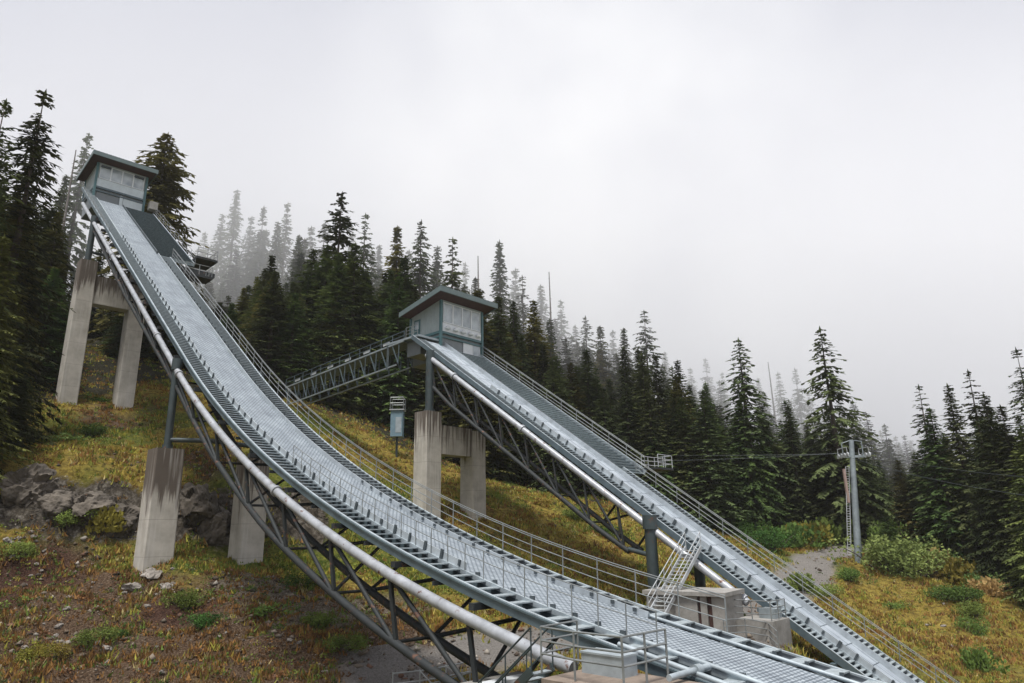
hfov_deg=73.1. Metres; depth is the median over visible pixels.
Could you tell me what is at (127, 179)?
window
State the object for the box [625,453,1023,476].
lift cable
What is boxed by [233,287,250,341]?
conifer tree
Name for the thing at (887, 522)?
conifer tree
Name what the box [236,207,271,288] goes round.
conifer tree
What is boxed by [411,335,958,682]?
ski jump
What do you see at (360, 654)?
rubble
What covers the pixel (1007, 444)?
conifer tree
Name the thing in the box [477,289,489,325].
conifer tree
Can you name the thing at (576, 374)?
conifer tree
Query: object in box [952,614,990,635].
bush
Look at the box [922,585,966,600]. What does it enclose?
bush
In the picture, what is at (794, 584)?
bush
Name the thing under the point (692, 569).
bush
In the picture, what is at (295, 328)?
conifer tree
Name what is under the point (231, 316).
conifer tree
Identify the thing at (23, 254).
conifer tree
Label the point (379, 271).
conifer tree
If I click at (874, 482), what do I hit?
conifer tree
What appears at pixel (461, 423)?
conifer tree
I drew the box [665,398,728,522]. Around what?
conifer tree
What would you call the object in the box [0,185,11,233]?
conifer tree
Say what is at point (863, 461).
lift cable
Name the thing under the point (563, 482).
conifer tree
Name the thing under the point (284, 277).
conifer tree
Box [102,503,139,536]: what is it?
rock
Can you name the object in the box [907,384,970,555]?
conifer tree
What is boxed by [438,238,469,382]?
conifer tree
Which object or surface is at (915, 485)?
conifer tree
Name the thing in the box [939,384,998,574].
conifer tree
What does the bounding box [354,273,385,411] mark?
conifer tree
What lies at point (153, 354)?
conifer tree
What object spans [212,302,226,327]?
conifer tree
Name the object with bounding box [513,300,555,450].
conifer tree
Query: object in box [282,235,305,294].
conifer tree
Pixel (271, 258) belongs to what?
conifer tree
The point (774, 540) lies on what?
bush
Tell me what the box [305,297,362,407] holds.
conifer tree
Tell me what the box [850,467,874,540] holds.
conifer tree
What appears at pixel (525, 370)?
conifer tree
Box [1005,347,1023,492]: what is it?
conifer tree
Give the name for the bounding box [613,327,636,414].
conifer tree
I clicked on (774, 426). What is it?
conifer tree
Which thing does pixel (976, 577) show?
bush
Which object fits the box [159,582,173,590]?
rock
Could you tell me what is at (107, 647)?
rock
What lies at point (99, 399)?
bush
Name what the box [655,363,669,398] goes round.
conifer tree
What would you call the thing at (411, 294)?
conifer tree
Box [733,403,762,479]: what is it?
conifer tree
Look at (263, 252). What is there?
conifer tree
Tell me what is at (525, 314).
conifer tree
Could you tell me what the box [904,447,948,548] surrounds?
conifer tree
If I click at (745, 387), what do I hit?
conifer tree
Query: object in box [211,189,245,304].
conifer tree
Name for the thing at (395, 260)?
conifer tree
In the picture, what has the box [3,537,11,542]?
rock
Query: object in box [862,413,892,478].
conifer tree
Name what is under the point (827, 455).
conifer tree
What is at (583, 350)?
conifer tree
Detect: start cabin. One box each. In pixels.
[76,150,158,223]
[399,285,497,374]
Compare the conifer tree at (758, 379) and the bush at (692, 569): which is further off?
the conifer tree at (758, 379)
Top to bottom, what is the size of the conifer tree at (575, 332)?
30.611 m
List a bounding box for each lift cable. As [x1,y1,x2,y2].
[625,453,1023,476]
[672,453,1020,494]
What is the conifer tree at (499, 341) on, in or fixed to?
on the ground at (86, 481)
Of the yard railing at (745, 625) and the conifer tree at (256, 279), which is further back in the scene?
the conifer tree at (256, 279)
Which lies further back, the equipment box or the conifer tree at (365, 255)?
the conifer tree at (365, 255)
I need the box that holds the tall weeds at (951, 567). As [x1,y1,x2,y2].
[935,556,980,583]
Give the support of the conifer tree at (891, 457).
on the ground at (86, 481)
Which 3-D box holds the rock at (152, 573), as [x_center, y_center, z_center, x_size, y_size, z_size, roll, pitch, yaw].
[-23.687,15.209,45.193,1.610,0.660,1.506,2,0,4]
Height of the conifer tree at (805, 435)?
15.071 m
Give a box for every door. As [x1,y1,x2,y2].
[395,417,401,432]
[414,319,419,334]
[472,345,479,356]
[698,596,701,623]
[707,597,713,627]
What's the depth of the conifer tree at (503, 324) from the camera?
114.91 m
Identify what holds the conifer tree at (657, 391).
on the ground at (86, 481)
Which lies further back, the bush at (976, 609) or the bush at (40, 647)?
the bush at (976, 609)
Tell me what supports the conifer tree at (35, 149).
on the ground at (86, 481)
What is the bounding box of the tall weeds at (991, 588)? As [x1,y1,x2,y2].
[964,576,1012,597]
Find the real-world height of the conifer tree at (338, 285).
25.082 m
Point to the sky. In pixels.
(764, 174)
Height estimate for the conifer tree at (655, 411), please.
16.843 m
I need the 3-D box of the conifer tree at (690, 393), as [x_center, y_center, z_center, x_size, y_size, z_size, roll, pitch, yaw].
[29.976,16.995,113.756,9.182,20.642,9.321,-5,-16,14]
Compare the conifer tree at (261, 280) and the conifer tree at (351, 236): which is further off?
the conifer tree at (351, 236)
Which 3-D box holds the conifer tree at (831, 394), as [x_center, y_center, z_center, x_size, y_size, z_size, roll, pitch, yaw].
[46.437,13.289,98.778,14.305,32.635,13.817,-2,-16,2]
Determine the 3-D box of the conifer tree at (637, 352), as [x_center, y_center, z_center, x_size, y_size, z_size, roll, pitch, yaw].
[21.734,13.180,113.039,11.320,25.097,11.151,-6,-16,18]
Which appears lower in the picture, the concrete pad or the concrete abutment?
the concrete pad
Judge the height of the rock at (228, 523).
3.664 m
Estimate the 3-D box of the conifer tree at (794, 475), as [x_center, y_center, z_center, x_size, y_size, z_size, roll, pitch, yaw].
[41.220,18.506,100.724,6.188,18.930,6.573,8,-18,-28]
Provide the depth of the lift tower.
82.78 m
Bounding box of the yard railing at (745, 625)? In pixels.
[723,618,779,648]
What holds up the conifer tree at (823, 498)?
on the ground at (86, 481)
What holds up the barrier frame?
on the ground at (86, 481)
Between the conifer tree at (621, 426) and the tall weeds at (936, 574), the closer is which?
the tall weeds at (936, 574)
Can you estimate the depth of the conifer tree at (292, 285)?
112.01 m
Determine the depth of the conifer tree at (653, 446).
96.39 m
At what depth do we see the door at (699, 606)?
41.65 m
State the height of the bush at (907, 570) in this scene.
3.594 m
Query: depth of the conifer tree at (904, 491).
92.15 m
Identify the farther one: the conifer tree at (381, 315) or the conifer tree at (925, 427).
the conifer tree at (381, 315)
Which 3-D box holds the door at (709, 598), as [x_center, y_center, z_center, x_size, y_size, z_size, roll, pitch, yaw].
[11.912,16.736,41.145,0.252,2.873,0.080,-12,-19,34]
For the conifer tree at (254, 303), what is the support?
on the ground at (86, 481)
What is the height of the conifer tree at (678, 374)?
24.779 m
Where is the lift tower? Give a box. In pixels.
[837,440,870,562]
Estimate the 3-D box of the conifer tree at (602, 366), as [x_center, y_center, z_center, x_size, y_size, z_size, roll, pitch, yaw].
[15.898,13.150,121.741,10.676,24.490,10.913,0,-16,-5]
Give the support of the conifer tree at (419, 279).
on the ground at (86, 481)
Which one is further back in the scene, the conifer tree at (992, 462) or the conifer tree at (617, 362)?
the conifer tree at (617, 362)
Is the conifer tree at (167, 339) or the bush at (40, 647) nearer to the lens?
the bush at (40, 647)
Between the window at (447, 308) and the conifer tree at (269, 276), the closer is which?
the window at (447, 308)
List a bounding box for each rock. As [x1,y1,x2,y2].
[0,463,60,506]
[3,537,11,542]
[33,490,78,520]
[54,623,63,628]
[71,491,116,525]
[100,645,112,652]
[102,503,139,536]
[121,582,142,591]
[140,567,162,578]
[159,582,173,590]
[178,482,217,526]
[197,506,230,545]
[226,506,232,527]
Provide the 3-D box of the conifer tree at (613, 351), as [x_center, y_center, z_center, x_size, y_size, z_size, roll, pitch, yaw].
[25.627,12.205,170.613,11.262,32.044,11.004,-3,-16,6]
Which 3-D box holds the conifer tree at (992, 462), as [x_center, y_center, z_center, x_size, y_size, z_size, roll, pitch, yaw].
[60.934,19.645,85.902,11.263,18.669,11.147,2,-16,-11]
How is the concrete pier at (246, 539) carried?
on the ground at (86, 481)
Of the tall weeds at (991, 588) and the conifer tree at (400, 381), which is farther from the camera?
the conifer tree at (400, 381)
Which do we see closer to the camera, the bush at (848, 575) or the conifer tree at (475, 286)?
the bush at (848, 575)
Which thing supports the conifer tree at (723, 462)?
on the ground at (86, 481)
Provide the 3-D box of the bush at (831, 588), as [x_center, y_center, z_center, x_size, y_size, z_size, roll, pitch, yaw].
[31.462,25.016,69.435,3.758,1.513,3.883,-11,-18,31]
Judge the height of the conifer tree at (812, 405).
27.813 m
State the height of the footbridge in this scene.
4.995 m
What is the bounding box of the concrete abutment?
[734,598,792,645]
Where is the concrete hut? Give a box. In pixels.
[642,586,744,633]
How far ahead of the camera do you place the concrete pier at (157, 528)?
47.56 m
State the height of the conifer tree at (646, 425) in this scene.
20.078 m
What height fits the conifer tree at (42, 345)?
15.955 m
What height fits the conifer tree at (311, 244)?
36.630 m
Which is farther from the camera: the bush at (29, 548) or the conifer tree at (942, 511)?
the conifer tree at (942, 511)
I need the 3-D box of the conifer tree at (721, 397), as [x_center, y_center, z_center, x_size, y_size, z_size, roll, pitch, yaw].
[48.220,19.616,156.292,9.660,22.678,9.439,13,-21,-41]
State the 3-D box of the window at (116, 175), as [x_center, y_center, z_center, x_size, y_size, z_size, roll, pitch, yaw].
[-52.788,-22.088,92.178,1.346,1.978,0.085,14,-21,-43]
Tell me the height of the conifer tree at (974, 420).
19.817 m
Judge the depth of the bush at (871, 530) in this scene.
89.84 m
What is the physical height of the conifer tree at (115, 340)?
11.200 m
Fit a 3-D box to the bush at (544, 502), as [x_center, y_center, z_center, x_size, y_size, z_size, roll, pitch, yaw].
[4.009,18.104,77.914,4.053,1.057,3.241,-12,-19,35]
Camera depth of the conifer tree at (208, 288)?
135.72 m
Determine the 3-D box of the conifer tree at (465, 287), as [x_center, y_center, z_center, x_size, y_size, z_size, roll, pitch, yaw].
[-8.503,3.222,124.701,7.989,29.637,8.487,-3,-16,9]
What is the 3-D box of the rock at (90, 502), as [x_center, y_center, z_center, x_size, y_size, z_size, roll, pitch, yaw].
[-31.748,13.094,51.934,4.158,3.540,3.766,-18,-12,15]
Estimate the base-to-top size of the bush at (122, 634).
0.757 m
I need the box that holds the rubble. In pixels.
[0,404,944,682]
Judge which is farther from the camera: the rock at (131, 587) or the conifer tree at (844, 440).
the conifer tree at (844, 440)
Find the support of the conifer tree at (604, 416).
on the ground at (86, 481)
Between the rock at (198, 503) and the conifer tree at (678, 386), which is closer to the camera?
the rock at (198, 503)
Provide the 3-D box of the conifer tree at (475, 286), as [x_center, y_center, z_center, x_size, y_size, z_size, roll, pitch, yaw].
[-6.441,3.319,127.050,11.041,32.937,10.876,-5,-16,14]
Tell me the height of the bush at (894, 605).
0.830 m
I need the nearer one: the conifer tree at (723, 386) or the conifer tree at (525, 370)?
the conifer tree at (525, 370)
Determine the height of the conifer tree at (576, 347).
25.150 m
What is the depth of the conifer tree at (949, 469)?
90.36 m
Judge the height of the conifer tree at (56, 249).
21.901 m
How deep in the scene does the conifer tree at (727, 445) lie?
100.67 m
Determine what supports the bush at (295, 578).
on the ground at (86, 481)
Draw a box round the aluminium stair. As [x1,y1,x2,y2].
[647,531,701,612]
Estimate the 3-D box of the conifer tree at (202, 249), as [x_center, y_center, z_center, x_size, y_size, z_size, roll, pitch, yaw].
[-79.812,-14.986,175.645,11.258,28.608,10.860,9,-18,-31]
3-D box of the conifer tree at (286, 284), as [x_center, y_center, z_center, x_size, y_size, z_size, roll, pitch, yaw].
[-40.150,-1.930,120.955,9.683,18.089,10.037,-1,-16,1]
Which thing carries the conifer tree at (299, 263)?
on the ground at (86, 481)
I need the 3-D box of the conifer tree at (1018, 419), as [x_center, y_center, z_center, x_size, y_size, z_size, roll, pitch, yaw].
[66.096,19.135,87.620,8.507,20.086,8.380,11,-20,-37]
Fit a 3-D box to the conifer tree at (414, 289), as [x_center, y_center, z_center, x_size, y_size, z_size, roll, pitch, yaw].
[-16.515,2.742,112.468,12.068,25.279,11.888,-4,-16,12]
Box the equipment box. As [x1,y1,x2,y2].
[389,397,405,456]
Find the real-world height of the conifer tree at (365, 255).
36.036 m
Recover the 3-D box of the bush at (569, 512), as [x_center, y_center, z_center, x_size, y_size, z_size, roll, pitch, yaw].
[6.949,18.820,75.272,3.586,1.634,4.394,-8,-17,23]
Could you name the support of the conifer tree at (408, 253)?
on the ground at (86, 481)
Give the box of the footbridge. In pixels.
[285,331,412,406]
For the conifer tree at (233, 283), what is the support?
on the ground at (86, 481)
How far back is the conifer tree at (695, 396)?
153.49 m
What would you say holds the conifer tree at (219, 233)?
on the ground at (86, 481)
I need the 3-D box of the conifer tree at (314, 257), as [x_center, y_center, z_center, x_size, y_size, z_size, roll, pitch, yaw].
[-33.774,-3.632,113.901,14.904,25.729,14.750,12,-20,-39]
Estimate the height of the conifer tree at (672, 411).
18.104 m
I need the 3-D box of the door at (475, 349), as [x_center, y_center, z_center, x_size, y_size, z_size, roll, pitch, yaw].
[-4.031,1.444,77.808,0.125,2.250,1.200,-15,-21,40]
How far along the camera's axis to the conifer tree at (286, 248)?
162.54 m
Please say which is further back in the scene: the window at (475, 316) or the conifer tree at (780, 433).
the conifer tree at (780, 433)
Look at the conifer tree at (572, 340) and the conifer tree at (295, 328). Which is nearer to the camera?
the conifer tree at (295, 328)
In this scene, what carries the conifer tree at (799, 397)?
on the ground at (86, 481)
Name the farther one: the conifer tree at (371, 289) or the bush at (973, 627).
the conifer tree at (371, 289)
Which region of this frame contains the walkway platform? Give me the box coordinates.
[386,324,438,373]
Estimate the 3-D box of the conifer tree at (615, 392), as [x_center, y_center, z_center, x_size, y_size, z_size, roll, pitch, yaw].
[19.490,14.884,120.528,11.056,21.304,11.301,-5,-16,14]
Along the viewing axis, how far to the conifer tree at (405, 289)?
114.72 m
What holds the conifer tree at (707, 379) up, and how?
on the ground at (86, 481)
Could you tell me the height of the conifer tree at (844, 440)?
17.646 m
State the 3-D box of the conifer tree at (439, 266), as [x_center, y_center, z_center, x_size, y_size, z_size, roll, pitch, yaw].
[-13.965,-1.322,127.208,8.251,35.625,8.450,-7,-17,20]
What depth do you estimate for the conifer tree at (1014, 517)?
68.53 m
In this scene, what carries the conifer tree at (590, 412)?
on the ground at (86, 481)
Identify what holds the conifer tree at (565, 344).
on the ground at (86, 481)
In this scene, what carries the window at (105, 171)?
in the start cabin at (106, 177)
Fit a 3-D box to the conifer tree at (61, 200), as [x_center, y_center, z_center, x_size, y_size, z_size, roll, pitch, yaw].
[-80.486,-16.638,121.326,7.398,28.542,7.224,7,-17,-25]
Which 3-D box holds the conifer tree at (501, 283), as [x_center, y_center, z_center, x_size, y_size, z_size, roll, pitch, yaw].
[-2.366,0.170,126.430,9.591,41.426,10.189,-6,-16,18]
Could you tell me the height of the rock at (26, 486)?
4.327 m
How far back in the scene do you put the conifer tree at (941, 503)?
89.29 m
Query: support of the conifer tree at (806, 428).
on the ground at (86, 481)
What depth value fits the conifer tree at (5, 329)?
52.93 m
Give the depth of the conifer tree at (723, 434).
110.08 m
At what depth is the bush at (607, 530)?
71.08 m
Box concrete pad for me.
[541,647,699,682]
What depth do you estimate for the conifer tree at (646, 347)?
122.26 m
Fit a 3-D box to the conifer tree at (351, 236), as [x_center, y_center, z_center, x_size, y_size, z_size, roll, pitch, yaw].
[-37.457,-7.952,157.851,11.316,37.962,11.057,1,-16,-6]
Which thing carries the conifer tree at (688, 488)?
on the ground at (86, 481)
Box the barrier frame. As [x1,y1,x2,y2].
[392,662,489,682]
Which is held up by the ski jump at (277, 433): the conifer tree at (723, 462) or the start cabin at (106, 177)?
the start cabin at (106, 177)
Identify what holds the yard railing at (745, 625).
on the ground at (86, 481)
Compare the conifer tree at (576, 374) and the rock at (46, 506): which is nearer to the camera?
the rock at (46, 506)
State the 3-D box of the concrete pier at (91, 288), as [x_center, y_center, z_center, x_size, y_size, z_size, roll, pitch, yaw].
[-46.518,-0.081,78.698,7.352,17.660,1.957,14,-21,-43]
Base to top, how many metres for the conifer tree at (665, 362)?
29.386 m
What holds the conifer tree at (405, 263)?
on the ground at (86, 481)
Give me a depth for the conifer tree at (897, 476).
111.61 m
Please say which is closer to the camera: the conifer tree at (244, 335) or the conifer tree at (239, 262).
the conifer tree at (244, 335)
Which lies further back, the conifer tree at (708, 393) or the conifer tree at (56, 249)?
the conifer tree at (708, 393)
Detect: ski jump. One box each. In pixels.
[81,183,887,682]
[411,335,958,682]
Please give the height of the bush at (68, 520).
1.538 m
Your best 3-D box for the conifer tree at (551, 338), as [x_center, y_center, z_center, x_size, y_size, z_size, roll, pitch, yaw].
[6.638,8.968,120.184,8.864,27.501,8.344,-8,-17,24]
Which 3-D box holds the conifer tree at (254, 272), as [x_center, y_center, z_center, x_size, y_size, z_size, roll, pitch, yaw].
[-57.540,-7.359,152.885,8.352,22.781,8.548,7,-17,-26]
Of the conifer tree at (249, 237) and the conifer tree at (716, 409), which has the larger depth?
the conifer tree at (249, 237)
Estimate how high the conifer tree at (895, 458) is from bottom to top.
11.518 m
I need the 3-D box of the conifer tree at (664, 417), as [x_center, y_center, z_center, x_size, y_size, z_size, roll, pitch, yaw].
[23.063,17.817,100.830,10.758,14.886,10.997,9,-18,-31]
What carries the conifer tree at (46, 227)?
on the ground at (86, 481)
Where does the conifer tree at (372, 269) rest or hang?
on the ground at (86, 481)
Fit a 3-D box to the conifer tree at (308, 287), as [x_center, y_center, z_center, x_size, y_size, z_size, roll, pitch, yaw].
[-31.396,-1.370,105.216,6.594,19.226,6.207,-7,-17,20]
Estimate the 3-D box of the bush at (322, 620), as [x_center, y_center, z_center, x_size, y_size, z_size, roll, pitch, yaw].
[-11.967,17.241,42.583,3.296,1.250,2.689,-11,-19,33]
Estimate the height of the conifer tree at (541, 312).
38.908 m
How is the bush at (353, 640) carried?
on the ground at (86, 481)
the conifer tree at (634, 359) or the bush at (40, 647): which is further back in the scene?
the conifer tree at (634, 359)
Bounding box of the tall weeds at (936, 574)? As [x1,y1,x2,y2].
[913,546,957,578]
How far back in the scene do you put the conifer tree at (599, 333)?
125.63 m
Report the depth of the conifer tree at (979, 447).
90.56 m
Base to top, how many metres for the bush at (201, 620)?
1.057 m
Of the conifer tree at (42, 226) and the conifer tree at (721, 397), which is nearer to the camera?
the conifer tree at (42, 226)
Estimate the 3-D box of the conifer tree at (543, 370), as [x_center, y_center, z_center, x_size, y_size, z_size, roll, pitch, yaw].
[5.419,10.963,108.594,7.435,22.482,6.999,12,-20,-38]
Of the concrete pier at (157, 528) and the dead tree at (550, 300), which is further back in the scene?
the dead tree at (550, 300)
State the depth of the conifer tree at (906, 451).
138.73 m
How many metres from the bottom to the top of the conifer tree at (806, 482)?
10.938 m
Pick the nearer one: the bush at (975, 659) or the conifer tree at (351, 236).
the bush at (975, 659)
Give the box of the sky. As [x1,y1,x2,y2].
[0,0,1023,463]
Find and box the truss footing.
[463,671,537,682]
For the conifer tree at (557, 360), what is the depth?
104.20 m
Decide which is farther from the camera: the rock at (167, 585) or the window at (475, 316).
the window at (475, 316)
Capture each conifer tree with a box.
[0,88,75,444]
[0,98,35,394]
[0,169,50,441]
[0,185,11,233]
[0,234,34,490]
[0,344,47,452]
[3,205,44,276]
[14,267,60,388]
[16,268,69,384]
[30,212,73,371]
[31,206,66,327]
[35,208,74,349]
[52,132,97,301]
[52,174,73,291]
[65,249,111,337]
[86,132,208,353]
[96,311,148,357]
[140,313,176,359]
[149,338,176,362]
[190,231,214,291]
[199,214,228,308]
[199,282,216,309]
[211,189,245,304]
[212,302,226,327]
[214,249,244,309]
[214,283,226,313]
[221,303,244,342]
[222,255,243,302]
[223,295,232,312]
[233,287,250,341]
[235,259,253,305]
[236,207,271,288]
[236,269,268,339]
[236,285,252,336]
[237,280,285,366]
[237,290,262,342]
[237,331,248,353]
[239,217,256,287]
[239,262,258,300]
[241,230,271,279]
[241,271,305,399]
[241,273,287,331]
[246,276,258,307]
[248,255,283,308]
[258,293,323,398]
[264,222,284,292]
[264,286,316,393]
[275,203,294,290]
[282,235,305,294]
[282,272,288,290]
[282,282,289,297]
[283,239,310,283]
[284,281,299,306]
[286,252,306,297]
[290,244,358,372]
[294,248,324,318]
[300,275,317,360]
[303,191,371,318]
[303,253,372,413]
[305,226,317,261]
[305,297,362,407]
[310,306,368,414]
[314,242,390,420]
[316,223,331,266]
[347,232,357,256]
[350,213,380,299]
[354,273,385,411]
[355,279,388,413]
[359,276,424,431]
[366,300,391,406]
[368,253,380,297]
[372,244,383,287]
[373,268,383,295]
[374,273,394,340]
[375,269,402,369]
[376,225,412,309]
[386,256,419,364]
[389,290,423,416]
[391,286,423,393]
[392,276,406,390]
[401,367,455,438]
[402,368,469,437]
[403,250,415,284]
[405,219,438,300]
[427,246,445,288]
[437,290,523,479]
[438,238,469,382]
[459,262,472,294]
[461,284,467,293]
[472,276,487,333]
[475,296,534,484]
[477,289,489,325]
[486,239,512,332]
[493,318,530,385]
[504,334,541,477]
[505,301,527,367]
[507,267,528,333]
[508,313,526,352]
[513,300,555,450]
[514,276,533,337]
[514,334,540,474]
[515,379,544,481]
[526,356,581,492]
[528,356,586,488]
[530,284,551,341]
[534,343,552,457]
[543,317,562,381]
[549,319,563,365]
[550,392,587,495]
[554,300,571,373]
[558,338,579,382]
[562,335,579,367]
[562,348,572,387]
[563,362,595,485]
[565,315,596,384]
[569,326,581,364]
[570,366,604,482]
[572,341,582,372]
[575,350,615,444]
[576,348,597,392]
[576,388,634,499]
[577,383,598,428]
[591,326,618,404]
[591,367,610,443]
[592,350,618,412]
[604,379,621,446]
[607,330,621,370]
[610,353,620,403]
[611,392,642,451]
[612,368,631,427]
[612,384,659,494]
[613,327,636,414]
[613,346,638,445]
[622,311,670,416]
[623,352,658,449]
[628,349,652,443]
[630,379,678,501]
[632,345,638,381]
[637,422,680,505]
[640,414,684,509]
[643,355,670,449]
[646,395,661,447]
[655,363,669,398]
[661,376,725,518]
[661,397,709,511]
[662,352,671,386]
[665,360,701,456]
[665,380,671,403]
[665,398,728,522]
[666,367,689,421]
[666,413,725,524]
[673,389,756,537]
[686,369,699,404]
[686,385,701,427]
[693,387,700,411]
[699,358,722,408]
[699,382,732,514]
[703,387,719,411]
[711,406,733,470]
[711,442,740,503]
[712,380,733,425]
[714,404,731,447]
[717,338,801,525]
[717,373,732,423]
[717,405,729,438]
[721,391,792,530]
[723,438,744,521]
[724,416,744,462]
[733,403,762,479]
[740,445,784,525]
[753,418,787,516]
[754,378,768,426]
[755,393,781,447]
[759,425,793,507]
[761,392,777,430]
[767,447,816,525]
[768,414,780,455]
[772,373,796,439]
[773,420,786,454]
[775,400,812,481]
[778,405,819,523]
[785,399,803,440]
[791,368,817,450]
[794,458,822,519]
[795,326,908,542]
[796,431,818,473]
[798,424,809,451]
[799,432,827,520]
[804,390,823,438]
[805,432,882,542]
[810,468,851,522]
[812,412,829,450]
[821,405,846,481]
[834,400,847,433]
[839,416,872,514]
[846,400,892,496]
[846,440,899,535]
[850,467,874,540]
[854,436,885,493]
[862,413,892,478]
[872,460,899,523]
[876,424,909,478]
[876,512,906,548]
[877,430,888,464]
[879,466,899,495]
[884,438,907,476]
[886,460,908,511]
[887,457,907,510]
[887,479,927,546]
[893,436,906,471]
[893,467,929,546]
[894,453,930,548]
[897,443,908,481]
[900,435,916,473]
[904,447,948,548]
[906,424,970,530]
[906,440,916,466]
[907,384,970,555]
[913,407,994,572]
[923,477,954,549]
[928,437,983,544]
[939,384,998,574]
[959,369,1022,558]
[960,393,1023,595]
[965,417,993,483]
[965,419,980,464]
[970,407,1015,498]
[977,428,1012,495]
[982,405,1023,595]
[995,425,1023,610]
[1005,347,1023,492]
[1014,415,1022,443]
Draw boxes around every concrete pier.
[55,258,145,409]
[133,447,184,571]
[228,458,268,564]
[413,410,485,520]
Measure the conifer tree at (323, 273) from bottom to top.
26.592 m
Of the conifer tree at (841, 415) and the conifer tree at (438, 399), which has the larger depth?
the conifer tree at (841, 415)
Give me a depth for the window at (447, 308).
75.60 m
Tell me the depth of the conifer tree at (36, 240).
87.23 m
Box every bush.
[0,539,37,558]
[13,641,59,665]
[31,640,74,659]
[43,509,98,528]
[48,432,87,441]
[70,624,121,645]
[74,422,108,436]
[81,393,110,402]
[85,504,126,533]
[99,629,131,641]
[160,587,214,611]
[178,611,230,629]
[241,601,300,616]
[276,573,321,590]
[292,610,349,629]
[319,632,372,652]
[444,498,459,504]
[531,499,562,505]
[559,506,586,519]
[587,523,618,535]
[672,561,709,574]
[724,517,771,540]
[740,525,802,552]
[761,522,828,548]
[783,572,814,590]
[785,520,834,543]
[804,516,853,543]
[807,582,845,596]
[827,533,946,574]
[833,566,860,581]
[865,520,910,541]
[877,547,963,578]
[881,600,910,609]
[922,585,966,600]
[932,584,985,602]
[950,599,988,618]
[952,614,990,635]
[957,570,1006,588]
[959,646,1010,673]
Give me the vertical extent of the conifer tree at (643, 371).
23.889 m
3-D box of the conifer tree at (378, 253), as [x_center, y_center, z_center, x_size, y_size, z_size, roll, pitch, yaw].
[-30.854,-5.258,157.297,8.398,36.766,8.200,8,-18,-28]
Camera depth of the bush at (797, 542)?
87.64 m
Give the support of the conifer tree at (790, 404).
on the ground at (86, 481)
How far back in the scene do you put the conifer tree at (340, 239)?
119.06 m
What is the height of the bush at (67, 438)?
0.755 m
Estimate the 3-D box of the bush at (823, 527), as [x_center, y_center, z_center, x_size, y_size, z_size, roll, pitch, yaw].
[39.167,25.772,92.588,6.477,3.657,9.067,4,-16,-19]
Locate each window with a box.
[99,164,111,180]
[110,168,122,183]
[121,171,133,187]
[132,175,144,190]
[443,302,452,324]
[453,305,461,326]
[462,308,470,329]
[471,310,479,331]
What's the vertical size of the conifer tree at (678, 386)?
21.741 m
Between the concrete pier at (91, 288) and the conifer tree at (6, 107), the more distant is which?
the concrete pier at (91, 288)
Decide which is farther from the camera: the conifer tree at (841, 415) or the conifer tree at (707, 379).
the conifer tree at (707, 379)
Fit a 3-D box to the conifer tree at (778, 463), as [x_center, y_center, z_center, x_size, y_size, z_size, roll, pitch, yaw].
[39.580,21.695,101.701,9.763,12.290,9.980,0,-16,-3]
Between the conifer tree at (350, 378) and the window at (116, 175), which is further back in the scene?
the conifer tree at (350, 378)
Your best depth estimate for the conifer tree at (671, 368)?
114.66 m
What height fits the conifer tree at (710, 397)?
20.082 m
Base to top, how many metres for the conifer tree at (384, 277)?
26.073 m
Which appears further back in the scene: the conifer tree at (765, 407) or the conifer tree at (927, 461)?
the conifer tree at (765, 407)
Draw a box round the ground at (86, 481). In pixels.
[0,307,1023,682]
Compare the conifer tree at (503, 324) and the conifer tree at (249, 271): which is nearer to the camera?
the conifer tree at (503, 324)
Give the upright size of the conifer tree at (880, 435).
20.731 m
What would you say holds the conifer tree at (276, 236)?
on the ground at (86, 481)
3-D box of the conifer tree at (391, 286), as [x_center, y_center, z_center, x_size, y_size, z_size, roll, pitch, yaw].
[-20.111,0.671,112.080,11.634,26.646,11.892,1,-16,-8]
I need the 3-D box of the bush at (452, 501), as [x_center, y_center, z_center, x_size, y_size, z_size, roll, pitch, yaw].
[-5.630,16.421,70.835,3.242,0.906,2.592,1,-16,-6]
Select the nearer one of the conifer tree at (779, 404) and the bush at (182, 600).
the bush at (182, 600)
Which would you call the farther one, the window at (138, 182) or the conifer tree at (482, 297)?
the conifer tree at (482, 297)
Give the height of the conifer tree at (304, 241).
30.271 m
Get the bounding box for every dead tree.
[61,150,75,239]
[548,274,552,341]
[768,363,776,431]
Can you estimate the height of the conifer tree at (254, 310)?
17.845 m
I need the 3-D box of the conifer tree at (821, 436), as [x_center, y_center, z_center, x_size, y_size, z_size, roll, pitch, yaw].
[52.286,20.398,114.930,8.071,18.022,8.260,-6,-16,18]
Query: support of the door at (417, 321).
in the start cabin at (450, 316)
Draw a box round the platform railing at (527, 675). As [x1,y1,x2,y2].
[478,620,668,682]
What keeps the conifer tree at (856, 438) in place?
on the ground at (86, 481)
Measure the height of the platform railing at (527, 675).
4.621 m
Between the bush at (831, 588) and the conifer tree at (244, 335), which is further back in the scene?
the conifer tree at (244, 335)
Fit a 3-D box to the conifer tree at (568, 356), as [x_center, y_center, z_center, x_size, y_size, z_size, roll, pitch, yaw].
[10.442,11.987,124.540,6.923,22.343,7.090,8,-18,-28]

